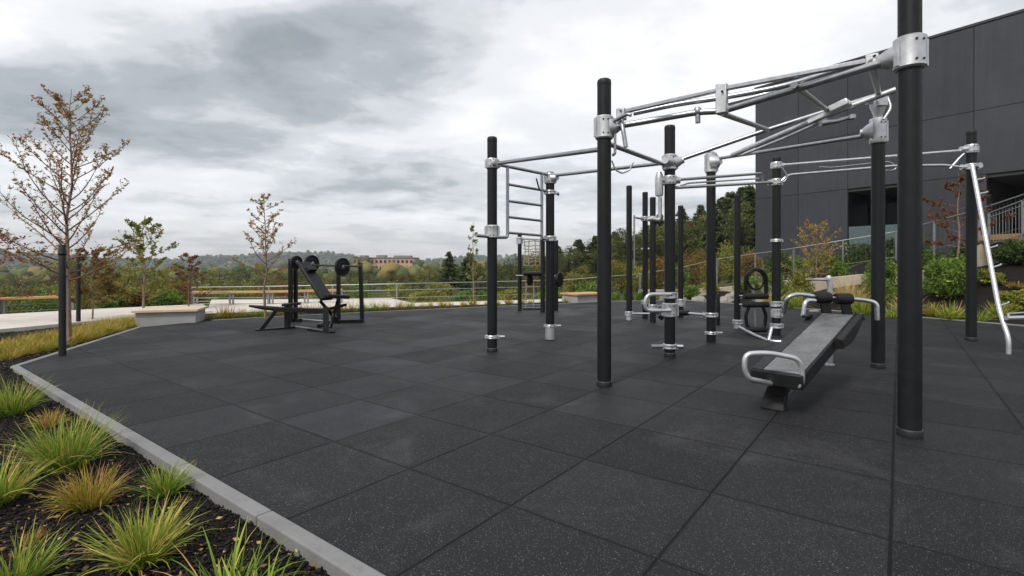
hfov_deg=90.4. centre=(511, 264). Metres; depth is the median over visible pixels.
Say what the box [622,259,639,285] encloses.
yellow tree
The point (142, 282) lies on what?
autumn tree
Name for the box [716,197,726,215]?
conifer tree
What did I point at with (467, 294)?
shrub
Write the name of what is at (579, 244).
conifer tree
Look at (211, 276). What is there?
slender tree
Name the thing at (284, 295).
shrub
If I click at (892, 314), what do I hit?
kerb
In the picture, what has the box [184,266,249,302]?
yellow tree
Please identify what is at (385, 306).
edge tuft
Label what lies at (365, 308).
edge tuft
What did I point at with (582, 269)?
yellow tree
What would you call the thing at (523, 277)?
broadleaf tree
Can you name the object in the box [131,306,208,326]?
bench
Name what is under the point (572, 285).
shrub
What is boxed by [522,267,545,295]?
shrub
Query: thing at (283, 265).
broadleaf tree
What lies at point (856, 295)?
grass tuft
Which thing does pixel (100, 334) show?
meadow tuft
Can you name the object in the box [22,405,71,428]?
grass tuft
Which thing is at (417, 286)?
yellow tree
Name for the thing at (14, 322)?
path
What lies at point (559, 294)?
shrub
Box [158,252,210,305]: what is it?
young tree
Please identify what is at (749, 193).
conifer tree
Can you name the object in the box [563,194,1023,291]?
railing
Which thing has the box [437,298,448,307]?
edge tuft
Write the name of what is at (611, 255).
yellow tree
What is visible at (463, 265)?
conifer tree
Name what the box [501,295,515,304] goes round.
edge tuft
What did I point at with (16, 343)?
meadow tuft
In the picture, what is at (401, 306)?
edge tuft
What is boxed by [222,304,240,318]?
edge tuft
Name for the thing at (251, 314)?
edge tuft
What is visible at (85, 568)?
fallen leaves
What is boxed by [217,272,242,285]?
slender tree
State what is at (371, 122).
sky
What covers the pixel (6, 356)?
meadow tuft
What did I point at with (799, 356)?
sit up bench
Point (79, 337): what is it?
meadow tuft
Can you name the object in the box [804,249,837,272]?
shrub
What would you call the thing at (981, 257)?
retaining wall
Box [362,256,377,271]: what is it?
broadleaf tree
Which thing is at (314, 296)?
shrub
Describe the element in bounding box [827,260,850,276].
shrub
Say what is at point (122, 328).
meadow tuft
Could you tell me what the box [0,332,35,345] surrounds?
meadow tuft
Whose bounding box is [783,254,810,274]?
shrub
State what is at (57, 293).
shrub
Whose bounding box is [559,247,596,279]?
broadleaf tree
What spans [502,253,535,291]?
broadleaf tree
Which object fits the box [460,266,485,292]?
broadleaf tree
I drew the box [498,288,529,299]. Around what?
shrub
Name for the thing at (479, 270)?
slender tree
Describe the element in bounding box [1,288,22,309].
broadleaf tree
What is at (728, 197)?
conifer tree
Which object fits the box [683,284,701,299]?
shrub
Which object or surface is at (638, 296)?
shrub
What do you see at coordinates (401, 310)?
kerb
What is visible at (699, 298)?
boulder
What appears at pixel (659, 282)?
shrub
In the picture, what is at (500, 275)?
slender tree
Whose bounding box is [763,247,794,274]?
shrub
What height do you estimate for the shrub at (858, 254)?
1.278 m
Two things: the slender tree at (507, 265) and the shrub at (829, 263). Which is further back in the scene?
the slender tree at (507, 265)
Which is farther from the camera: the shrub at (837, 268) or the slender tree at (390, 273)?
the slender tree at (390, 273)
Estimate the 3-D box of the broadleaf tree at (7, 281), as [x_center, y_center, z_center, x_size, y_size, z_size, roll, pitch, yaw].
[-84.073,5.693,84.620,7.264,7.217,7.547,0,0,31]
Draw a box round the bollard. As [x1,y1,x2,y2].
[716,293,719,324]
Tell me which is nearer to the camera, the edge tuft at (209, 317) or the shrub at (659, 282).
the edge tuft at (209, 317)
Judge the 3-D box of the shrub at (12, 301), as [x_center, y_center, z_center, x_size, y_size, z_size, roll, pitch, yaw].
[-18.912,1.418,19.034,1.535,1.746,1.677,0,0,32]
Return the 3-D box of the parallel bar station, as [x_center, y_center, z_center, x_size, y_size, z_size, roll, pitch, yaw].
[3.432,-0.249,11.360,1.762,2.997,1.135,0,0,-41]
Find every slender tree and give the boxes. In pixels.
[203,269,221,289]
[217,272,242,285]
[286,269,311,295]
[381,269,403,293]
[405,274,417,291]
[469,263,486,290]
[483,264,516,291]
[500,261,517,282]
[523,253,545,286]
[611,237,632,273]
[675,226,702,260]
[686,215,705,259]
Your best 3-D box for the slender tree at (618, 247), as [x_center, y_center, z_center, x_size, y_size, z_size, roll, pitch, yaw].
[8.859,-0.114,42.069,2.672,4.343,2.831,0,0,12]
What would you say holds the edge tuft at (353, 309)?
on the planting bed at (369, 310)
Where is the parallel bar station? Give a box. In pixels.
[625,185,684,322]
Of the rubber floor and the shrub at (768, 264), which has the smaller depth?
the rubber floor
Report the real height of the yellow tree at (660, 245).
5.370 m
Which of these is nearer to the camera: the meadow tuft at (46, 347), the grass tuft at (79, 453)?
the grass tuft at (79, 453)
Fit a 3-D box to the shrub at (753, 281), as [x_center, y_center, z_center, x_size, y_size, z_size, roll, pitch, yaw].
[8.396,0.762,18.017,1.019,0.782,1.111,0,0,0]
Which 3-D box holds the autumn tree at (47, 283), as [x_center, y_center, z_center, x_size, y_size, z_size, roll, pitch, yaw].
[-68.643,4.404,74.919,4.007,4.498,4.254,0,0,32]
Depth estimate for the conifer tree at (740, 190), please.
47.83 m
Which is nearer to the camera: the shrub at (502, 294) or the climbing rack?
the climbing rack
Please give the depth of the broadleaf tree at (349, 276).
70.89 m
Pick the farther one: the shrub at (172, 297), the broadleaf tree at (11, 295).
the broadleaf tree at (11, 295)
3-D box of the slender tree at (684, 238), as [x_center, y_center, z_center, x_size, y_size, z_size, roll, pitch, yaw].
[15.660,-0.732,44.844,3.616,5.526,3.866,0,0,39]
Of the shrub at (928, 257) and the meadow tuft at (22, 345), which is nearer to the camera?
the meadow tuft at (22, 345)
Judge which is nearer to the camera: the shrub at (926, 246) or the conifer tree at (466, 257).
the shrub at (926, 246)
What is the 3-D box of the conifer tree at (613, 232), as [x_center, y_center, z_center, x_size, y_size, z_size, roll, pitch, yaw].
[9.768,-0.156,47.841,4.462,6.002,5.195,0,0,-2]
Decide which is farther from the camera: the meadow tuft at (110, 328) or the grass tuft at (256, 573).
the meadow tuft at (110, 328)
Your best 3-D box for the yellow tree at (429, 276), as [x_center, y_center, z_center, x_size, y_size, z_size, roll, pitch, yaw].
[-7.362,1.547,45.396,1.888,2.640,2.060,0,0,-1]
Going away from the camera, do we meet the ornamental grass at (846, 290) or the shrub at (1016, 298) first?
the shrub at (1016, 298)
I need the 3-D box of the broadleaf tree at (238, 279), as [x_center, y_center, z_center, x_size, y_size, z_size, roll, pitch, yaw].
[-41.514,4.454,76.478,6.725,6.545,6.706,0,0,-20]
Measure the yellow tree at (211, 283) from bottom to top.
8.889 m
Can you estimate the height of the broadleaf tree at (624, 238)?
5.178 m
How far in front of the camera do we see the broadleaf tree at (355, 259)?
229.98 m
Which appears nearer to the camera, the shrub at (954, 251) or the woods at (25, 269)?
the shrub at (954, 251)
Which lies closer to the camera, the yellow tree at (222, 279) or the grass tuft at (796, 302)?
the grass tuft at (796, 302)
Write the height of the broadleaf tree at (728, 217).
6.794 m
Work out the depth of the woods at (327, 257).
1205.09 m
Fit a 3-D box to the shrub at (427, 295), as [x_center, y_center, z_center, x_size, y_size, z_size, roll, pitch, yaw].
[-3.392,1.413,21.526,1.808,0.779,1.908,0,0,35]
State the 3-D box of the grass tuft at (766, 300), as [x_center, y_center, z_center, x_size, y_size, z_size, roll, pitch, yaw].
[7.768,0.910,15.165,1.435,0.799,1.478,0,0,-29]
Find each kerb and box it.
[10,365,384,575]
[13,327,140,365]
[211,300,660,320]
[685,300,1023,325]
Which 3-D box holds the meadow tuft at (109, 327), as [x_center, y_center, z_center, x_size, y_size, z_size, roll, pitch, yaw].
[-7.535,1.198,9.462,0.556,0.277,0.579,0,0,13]
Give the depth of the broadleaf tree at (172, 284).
65.05 m
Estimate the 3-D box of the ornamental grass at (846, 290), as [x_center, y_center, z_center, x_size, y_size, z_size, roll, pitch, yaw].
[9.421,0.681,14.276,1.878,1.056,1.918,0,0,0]
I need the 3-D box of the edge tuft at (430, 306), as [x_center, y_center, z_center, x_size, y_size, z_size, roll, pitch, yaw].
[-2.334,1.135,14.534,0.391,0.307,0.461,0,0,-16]
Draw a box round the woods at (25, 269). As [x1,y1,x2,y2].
[0,257,536,293]
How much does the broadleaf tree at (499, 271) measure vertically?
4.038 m
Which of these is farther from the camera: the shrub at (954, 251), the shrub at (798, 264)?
the shrub at (798, 264)
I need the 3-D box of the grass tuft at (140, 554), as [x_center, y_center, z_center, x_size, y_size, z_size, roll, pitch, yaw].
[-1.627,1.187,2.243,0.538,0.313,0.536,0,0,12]
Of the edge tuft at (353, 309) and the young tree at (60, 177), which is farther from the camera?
the edge tuft at (353, 309)
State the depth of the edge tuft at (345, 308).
13.29 m
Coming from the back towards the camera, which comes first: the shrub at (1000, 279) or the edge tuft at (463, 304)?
the edge tuft at (463, 304)
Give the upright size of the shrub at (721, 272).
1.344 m
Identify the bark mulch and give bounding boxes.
[0,332,114,415]
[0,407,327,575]
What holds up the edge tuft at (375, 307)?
on the planting bed at (369, 310)
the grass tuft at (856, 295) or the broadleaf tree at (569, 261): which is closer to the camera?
the grass tuft at (856, 295)
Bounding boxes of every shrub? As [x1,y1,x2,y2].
[0,281,29,313]
[9,284,57,313]
[41,281,75,308]
[72,274,98,309]
[85,257,125,307]
[90,295,127,308]
[113,260,140,307]
[117,285,154,306]
[141,269,175,305]
[147,288,185,305]
[167,274,196,304]
[185,283,214,304]
[206,287,250,299]
[242,278,266,298]
[266,277,303,298]
[300,283,335,298]
[343,281,376,297]
[380,281,420,299]
[407,290,448,300]
[423,282,459,295]
[447,289,485,300]
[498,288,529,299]
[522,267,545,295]
[532,287,566,299]
[561,271,588,291]
[572,280,596,291]
[611,259,635,293]
[611,291,621,300]
[624,265,649,291]
[634,292,641,300]
[648,256,663,289]
[675,263,692,287]
[677,246,705,286]
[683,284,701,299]
[699,256,733,283]
[700,283,719,291]
[717,240,742,282]
[732,275,762,292]
[741,250,761,278]
[761,271,790,297]
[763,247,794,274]
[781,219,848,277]
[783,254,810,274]
[785,269,815,300]
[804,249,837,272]
[827,242,870,265]
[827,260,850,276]
[860,257,896,304]
[885,237,894,259]
[922,235,943,257]
[922,252,940,265]
[922,253,985,297]
[922,257,926,274]
[945,245,964,260]
[980,272,1006,284]
[985,238,1023,264]
[990,288,1023,311]
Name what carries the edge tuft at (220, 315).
on the planting bed at (369, 310)
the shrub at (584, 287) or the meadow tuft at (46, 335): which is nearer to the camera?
the meadow tuft at (46, 335)
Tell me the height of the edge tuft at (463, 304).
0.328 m
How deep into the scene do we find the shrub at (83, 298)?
18.86 m
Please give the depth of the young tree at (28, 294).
10.84 m
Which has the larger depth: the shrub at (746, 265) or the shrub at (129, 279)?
the shrub at (746, 265)
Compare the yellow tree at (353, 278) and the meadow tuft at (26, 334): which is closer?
the meadow tuft at (26, 334)
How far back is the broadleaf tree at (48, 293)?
44.62 m
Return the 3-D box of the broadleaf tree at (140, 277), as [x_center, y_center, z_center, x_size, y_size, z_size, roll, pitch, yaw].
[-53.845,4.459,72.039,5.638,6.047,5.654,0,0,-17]
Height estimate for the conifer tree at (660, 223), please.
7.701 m
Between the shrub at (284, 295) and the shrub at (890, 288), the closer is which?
the shrub at (890, 288)
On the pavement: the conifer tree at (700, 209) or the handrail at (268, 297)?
the handrail at (268, 297)
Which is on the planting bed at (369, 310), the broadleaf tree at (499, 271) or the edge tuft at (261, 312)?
the edge tuft at (261, 312)
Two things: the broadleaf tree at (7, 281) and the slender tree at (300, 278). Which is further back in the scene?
the broadleaf tree at (7, 281)
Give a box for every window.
[848,193,867,244]
[885,196,896,224]
[1015,187,1023,232]
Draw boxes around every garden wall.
[638,283,762,299]
[768,270,924,297]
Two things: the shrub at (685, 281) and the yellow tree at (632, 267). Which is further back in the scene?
the yellow tree at (632, 267)
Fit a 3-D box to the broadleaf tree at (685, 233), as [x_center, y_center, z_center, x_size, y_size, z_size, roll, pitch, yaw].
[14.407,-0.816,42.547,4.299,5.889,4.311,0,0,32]
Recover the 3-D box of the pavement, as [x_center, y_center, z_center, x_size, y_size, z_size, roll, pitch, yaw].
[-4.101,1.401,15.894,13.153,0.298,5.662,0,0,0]
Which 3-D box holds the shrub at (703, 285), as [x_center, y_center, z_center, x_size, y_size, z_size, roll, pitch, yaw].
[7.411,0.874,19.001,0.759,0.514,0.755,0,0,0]
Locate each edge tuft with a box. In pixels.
[205,312,217,319]
[211,304,230,318]
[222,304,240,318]
[232,308,247,317]
[246,308,263,316]
[253,308,269,316]
[341,301,348,312]
[343,301,358,311]
[354,303,372,311]
[367,297,381,310]
[378,302,390,309]
[390,300,408,309]
[405,297,416,309]
[418,302,427,308]
[426,301,436,308]
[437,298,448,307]
[459,300,466,306]
[467,296,479,306]
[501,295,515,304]
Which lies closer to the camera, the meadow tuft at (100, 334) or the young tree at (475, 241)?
the meadow tuft at (100, 334)
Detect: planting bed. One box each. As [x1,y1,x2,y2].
[200,302,568,321]
[704,260,1023,324]
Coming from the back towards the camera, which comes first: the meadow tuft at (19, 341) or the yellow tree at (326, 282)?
the yellow tree at (326, 282)
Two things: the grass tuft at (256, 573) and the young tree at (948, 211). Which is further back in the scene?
the young tree at (948, 211)
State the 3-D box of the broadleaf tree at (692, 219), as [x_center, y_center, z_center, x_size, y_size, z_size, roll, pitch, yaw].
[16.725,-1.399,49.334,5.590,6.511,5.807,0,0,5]
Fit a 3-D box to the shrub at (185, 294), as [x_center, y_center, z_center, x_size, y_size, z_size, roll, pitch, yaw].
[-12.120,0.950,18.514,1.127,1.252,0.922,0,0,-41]
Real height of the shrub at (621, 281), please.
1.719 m
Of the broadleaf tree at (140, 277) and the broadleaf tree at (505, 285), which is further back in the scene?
the broadleaf tree at (140, 277)
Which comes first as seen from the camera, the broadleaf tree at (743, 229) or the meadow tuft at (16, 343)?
the meadow tuft at (16, 343)
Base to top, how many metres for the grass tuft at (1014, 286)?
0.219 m
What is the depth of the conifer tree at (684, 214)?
49.70 m
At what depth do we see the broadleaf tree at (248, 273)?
82.77 m
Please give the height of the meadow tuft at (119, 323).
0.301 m
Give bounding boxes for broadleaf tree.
[0,273,46,310]
[0,278,32,309]
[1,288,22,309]
[30,286,74,311]
[125,276,146,303]
[145,275,202,305]
[176,267,208,284]
[218,272,255,296]
[224,267,268,294]
[267,270,287,287]
[276,261,287,269]
[332,271,356,293]
[350,255,373,269]
[351,273,379,292]
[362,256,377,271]
[364,273,377,287]
[411,269,426,290]
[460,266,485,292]
[480,261,509,290]
[497,271,506,290]
[498,264,517,289]
[499,280,513,290]
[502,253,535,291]
[511,261,535,290]
[539,258,569,278]
[558,245,590,286]
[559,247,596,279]
[582,249,596,278]
[611,227,657,266]
[620,225,663,267]
[637,226,683,269]
[659,220,705,269]
[662,216,703,247]
[684,211,751,253]
[716,198,754,263]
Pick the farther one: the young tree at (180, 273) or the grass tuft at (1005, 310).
the young tree at (180, 273)
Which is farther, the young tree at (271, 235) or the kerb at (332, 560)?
the young tree at (271, 235)
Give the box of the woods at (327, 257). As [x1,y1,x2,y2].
[0,248,586,273]
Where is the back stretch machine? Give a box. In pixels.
[732,194,780,342]
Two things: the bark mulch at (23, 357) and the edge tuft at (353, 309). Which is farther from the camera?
the edge tuft at (353, 309)
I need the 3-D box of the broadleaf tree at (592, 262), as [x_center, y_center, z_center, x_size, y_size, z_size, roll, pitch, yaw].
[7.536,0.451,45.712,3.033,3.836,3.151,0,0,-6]
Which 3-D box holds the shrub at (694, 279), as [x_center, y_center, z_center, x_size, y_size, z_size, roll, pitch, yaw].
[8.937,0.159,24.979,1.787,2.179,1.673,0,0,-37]
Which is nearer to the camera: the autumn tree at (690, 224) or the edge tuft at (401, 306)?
the edge tuft at (401, 306)
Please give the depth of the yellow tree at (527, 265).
58.30 m
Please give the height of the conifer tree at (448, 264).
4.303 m
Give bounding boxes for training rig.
[475,0,1023,438]
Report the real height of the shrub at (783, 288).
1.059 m
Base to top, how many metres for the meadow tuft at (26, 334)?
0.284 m
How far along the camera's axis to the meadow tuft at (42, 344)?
7.52 m
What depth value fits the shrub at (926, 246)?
20.70 m
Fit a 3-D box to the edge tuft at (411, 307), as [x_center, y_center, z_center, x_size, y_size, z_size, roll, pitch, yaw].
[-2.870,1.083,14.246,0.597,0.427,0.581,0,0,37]
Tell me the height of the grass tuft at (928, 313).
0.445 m
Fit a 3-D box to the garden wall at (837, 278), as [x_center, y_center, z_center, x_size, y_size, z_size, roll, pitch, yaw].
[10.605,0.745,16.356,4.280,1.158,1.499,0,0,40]
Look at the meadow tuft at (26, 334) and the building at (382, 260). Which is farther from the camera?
the building at (382, 260)
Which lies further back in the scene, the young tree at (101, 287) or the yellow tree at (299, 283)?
the yellow tree at (299, 283)
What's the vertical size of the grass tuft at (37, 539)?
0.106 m
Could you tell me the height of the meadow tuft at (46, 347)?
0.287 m
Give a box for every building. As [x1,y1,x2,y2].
[352,255,419,268]
[754,9,1023,258]
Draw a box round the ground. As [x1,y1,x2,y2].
[7,254,949,313]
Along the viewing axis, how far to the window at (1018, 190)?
24.24 m
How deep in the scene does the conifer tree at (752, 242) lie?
43.58 m
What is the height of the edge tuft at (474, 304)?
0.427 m
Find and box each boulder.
[691,296,705,300]
[720,296,731,301]
[725,291,741,300]
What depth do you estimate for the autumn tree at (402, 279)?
62.89 m
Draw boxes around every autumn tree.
[6,287,32,312]
[33,279,56,295]
[42,273,57,293]
[133,276,152,306]
[394,273,409,293]
[675,221,702,251]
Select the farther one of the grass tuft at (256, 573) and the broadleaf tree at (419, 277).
the broadleaf tree at (419, 277)
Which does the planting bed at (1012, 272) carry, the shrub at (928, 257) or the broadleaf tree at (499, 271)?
the shrub at (928, 257)
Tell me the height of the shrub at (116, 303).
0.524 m
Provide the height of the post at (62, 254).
1.542 m
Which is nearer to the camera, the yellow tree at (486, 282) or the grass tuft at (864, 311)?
the grass tuft at (864, 311)
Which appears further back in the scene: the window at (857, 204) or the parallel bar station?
the window at (857, 204)
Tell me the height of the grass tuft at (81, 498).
0.289 m
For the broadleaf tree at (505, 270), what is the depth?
51.04 m
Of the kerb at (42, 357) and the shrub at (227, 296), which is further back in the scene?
the shrub at (227, 296)
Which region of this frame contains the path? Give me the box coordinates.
[0,304,210,332]
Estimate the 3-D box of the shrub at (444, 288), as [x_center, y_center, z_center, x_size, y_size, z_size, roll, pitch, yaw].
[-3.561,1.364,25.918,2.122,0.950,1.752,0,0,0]
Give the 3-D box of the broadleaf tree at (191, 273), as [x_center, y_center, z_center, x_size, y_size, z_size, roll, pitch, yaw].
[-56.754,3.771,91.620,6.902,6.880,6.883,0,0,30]
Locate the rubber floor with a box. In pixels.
[21,300,1023,575]
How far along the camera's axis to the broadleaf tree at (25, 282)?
70.80 m
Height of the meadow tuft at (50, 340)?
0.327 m
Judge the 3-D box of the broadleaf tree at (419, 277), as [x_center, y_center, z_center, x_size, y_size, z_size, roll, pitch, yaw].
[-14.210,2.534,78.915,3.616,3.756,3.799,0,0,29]
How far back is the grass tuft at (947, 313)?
11.43 m
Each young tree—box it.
[0,83,163,347]
[0,229,57,299]
[48,247,124,318]
[106,217,195,307]
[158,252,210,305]
[231,193,302,318]
[465,225,481,300]
[922,173,1017,258]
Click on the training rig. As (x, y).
(905, 57)
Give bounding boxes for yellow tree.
[13,283,52,311]
[183,275,230,302]
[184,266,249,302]
[206,285,221,297]
[250,273,268,294]
[258,269,281,288]
[298,280,311,298]
[322,274,345,292]
[341,283,351,293]
[348,277,366,293]
[414,270,428,291]
[418,267,438,285]
[476,273,503,290]
[512,249,539,286]
[570,265,596,283]
[595,238,618,283]
[596,258,617,284]
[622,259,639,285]
[637,225,677,278]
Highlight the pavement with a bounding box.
[206,298,561,313]
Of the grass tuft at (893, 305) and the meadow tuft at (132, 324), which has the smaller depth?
the meadow tuft at (132, 324)
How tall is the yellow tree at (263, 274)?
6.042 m
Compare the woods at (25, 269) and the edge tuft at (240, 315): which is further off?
the woods at (25, 269)
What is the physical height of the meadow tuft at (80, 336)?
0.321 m
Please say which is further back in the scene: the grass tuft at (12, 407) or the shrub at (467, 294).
the shrub at (467, 294)
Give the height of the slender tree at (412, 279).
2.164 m
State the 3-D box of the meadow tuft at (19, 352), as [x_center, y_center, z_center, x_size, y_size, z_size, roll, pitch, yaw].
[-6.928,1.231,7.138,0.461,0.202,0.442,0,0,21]
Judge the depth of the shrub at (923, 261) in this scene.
15.30 m
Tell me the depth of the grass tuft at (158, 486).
2.85 m
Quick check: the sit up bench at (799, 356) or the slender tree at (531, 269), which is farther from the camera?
the slender tree at (531, 269)
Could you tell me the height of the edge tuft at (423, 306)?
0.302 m
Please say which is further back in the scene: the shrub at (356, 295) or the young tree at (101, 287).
the shrub at (356, 295)
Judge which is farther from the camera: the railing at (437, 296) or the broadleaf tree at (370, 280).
the broadleaf tree at (370, 280)
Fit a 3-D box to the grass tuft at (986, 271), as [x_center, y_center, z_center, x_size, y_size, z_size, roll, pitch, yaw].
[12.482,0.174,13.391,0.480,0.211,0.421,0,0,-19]
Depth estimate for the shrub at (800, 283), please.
15.86 m
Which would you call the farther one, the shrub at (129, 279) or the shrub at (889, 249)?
the shrub at (889, 249)
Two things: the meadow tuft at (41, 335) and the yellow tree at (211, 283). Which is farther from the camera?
the yellow tree at (211, 283)
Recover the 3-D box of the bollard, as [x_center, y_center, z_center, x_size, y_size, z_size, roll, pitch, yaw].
[4.237,0.917,10.447,0.076,0.665,0.076,0,0,0]
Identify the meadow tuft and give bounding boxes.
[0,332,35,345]
[0,348,25,359]
[1,346,35,356]
[2,337,27,348]
[10,338,37,350]
[11,329,41,338]
[12,345,38,354]
[16,338,53,352]
[29,329,56,340]
[30,328,57,341]
[30,333,72,349]
[30,339,55,352]
[56,333,88,342]
[72,327,91,342]
[73,328,93,343]
[87,327,111,335]
[94,325,123,333]
[97,323,117,332]
[98,323,120,331]
[110,319,129,326]
[111,323,131,330]
[116,314,137,325]
[119,319,140,326]
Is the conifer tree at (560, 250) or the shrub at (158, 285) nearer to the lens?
the shrub at (158, 285)
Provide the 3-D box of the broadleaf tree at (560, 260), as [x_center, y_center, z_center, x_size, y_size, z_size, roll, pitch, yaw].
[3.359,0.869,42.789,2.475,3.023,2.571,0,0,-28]
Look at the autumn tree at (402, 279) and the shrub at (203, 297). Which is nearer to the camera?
the shrub at (203, 297)
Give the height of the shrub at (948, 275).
1.224 m
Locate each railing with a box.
[191,280,545,304]
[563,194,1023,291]
[987,199,1023,244]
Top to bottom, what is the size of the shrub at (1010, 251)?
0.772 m
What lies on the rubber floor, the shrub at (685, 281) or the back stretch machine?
the back stretch machine
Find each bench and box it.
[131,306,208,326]
[249,255,363,332]
[560,292,596,302]
[742,275,879,411]
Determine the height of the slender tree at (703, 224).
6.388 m
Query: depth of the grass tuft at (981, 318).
10.99 m
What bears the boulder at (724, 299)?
on the planting bed at (1012, 272)
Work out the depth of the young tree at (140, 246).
13.43 m
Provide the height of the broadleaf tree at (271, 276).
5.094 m
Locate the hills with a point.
(218, 264)
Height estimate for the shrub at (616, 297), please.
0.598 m
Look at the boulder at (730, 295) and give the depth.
17.39 m
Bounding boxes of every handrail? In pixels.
[0,295,73,313]
[192,289,342,304]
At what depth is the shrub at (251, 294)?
27.93 m
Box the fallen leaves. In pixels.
[0,408,316,571]
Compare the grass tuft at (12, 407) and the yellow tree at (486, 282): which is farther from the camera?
the yellow tree at (486, 282)
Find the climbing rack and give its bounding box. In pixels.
[516,235,562,312]
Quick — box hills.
[2,255,530,268]
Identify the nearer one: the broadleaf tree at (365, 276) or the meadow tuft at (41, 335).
the meadow tuft at (41, 335)
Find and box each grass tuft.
[0,371,57,416]
[0,441,75,507]
[0,515,90,575]
[1,400,138,474]
[16,523,52,547]
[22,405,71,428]
[32,456,144,522]
[55,493,214,575]
[114,454,204,502]
[151,517,304,575]
[222,545,301,575]
[750,285,788,302]
[782,288,811,307]
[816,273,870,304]
[836,280,870,311]
[839,291,870,313]
[869,302,896,318]
[885,295,940,311]
[922,301,950,316]
[931,302,964,319]
[959,308,996,321]
[977,268,989,274]
[977,301,1019,318]
[1004,280,1023,288]
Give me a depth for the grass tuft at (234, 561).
1.99 m
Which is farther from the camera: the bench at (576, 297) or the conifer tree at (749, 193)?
the conifer tree at (749, 193)
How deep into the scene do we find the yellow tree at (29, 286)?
49.43 m
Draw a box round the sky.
[0,0,1023,260]
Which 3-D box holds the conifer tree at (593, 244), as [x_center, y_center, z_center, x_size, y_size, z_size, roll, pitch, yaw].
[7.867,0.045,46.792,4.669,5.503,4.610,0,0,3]
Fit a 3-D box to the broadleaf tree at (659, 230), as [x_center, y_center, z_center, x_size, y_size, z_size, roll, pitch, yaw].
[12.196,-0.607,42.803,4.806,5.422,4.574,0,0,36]
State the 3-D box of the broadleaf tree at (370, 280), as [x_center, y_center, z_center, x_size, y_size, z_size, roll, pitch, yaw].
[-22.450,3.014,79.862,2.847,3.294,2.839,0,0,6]
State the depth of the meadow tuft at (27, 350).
7.25 m
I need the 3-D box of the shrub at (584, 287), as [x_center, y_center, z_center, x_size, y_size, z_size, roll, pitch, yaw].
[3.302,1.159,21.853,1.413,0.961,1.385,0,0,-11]
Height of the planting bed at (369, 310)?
0.188 m
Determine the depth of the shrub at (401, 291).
26.79 m
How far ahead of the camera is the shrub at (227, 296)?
23.98 m
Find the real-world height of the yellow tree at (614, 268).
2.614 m
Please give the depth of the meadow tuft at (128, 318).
10.62 m
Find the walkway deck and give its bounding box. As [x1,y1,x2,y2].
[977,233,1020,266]
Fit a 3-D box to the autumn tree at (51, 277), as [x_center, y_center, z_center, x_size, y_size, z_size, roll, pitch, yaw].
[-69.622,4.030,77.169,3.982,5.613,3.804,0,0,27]
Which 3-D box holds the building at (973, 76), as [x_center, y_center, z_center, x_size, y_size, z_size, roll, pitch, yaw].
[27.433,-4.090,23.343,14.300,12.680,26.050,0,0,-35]
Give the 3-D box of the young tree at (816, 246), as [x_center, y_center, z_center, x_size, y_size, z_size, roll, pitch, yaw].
[10.635,-0.465,18.198,2.237,2.320,1.977,0,0,18]
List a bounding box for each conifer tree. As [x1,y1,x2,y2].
[436,251,463,291]
[454,258,482,293]
[457,253,484,288]
[545,246,565,281]
[560,239,594,272]
[575,235,614,282]
[611,231,617,285]
[656,214,663,235]
[675,208,690,258]
[690,211,733,278]
[693,204,705,244]
[701,191,752,251]
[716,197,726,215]
[726,185,754,252]
[735,186,747,213]
[745,195,754,248]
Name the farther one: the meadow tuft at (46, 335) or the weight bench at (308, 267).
the weight bench at (308, 267)

